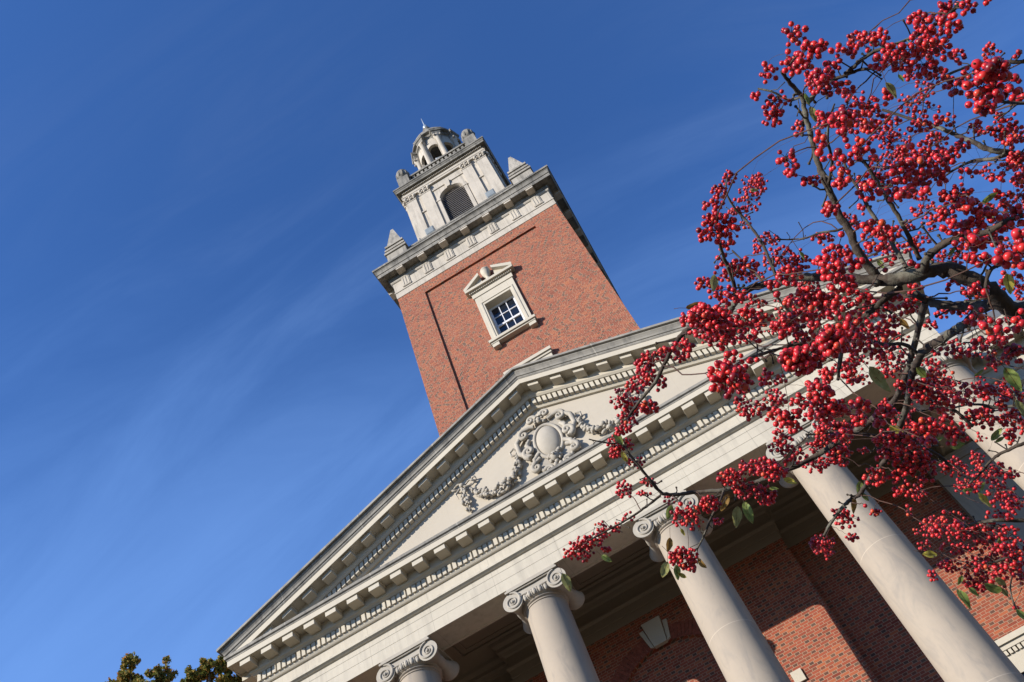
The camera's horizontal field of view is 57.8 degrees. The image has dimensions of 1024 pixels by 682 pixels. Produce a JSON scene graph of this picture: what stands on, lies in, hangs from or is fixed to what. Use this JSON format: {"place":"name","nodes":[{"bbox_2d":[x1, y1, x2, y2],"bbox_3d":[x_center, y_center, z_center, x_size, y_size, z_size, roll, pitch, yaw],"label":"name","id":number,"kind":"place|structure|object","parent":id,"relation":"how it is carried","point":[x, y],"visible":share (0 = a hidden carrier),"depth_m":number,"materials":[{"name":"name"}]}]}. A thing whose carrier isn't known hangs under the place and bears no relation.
{"place":"outdoors","nodes":[
{"label":"outdoors","id":0,"kind":"place"},
{"bbox_2d":[0,0,1023,681],"label":"sky","id":1,"kind":"structure","parent":0,"point":[207,372],"materials":[{"name":"blue"}]},
{"label":"lawn","id":2,"kind":"structure","parent":0,"visible":0},
{"bbox_2d":[105,652,177,681],"bbox_3d":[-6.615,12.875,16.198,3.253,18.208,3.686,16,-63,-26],"label":"tree","id":3,"kind":"object","parent":2,"relation":"on","point":[130,661],"visible":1,"depth_m":22.63,"materials":[{"name":"green plant"}]},
{"bbox_2d":[180,655,241,681],"bbox_3d":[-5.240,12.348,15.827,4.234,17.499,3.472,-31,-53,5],"label":"tree","id":4,"kind":"object","parent":2,"relation":"on","point":[203,672],"visible":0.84,"depth_m":22.12,"materials":[{"name":"green plant"}]},
{"bbox_2d":[216,119,1023,681],"bbox_3d":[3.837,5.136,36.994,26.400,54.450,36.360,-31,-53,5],"label":"church","id":5,"kind":"structure","parent":2,"relation":"on","point":[440,557],"depth_m":21.19,"materials":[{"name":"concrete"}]},
{"bbox_2d":[425,225,435,234],"bbox_3d":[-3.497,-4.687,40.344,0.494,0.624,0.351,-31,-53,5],"label":"floodlight","id":6,"kind":"object","parent":5,"relation":"on","point":[430,229],"visible":0.39,"depth_m":40.25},
{"bbox_2d":[485,188,495,197],"bbox_3d":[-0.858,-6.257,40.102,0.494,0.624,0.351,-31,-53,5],"label":"floodlight","id":7,"kind":"object","parent":5,"relation":"on","point":[489,193],"visible":0.39,"depth_m":40.01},
{"bbox_2d":[994,626,1023,675],"bbox_3d":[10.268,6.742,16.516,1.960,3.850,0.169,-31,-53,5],"label":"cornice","id":8,"kind":"structure","parent":5,"relation":"in","point":[1009,642],"depth_m":17.87,"materials":[{"name":"stone"}]},
{"bbox_2d":[558,0,1023,619],"bbox_3d":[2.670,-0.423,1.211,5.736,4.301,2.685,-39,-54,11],"label":"crabapple tree","id":9,"kind":"object","parent":2,"relation":"on","point":[710,324],"visible":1,"depth_m":1.81,"materials":[{"name":"red plant"}]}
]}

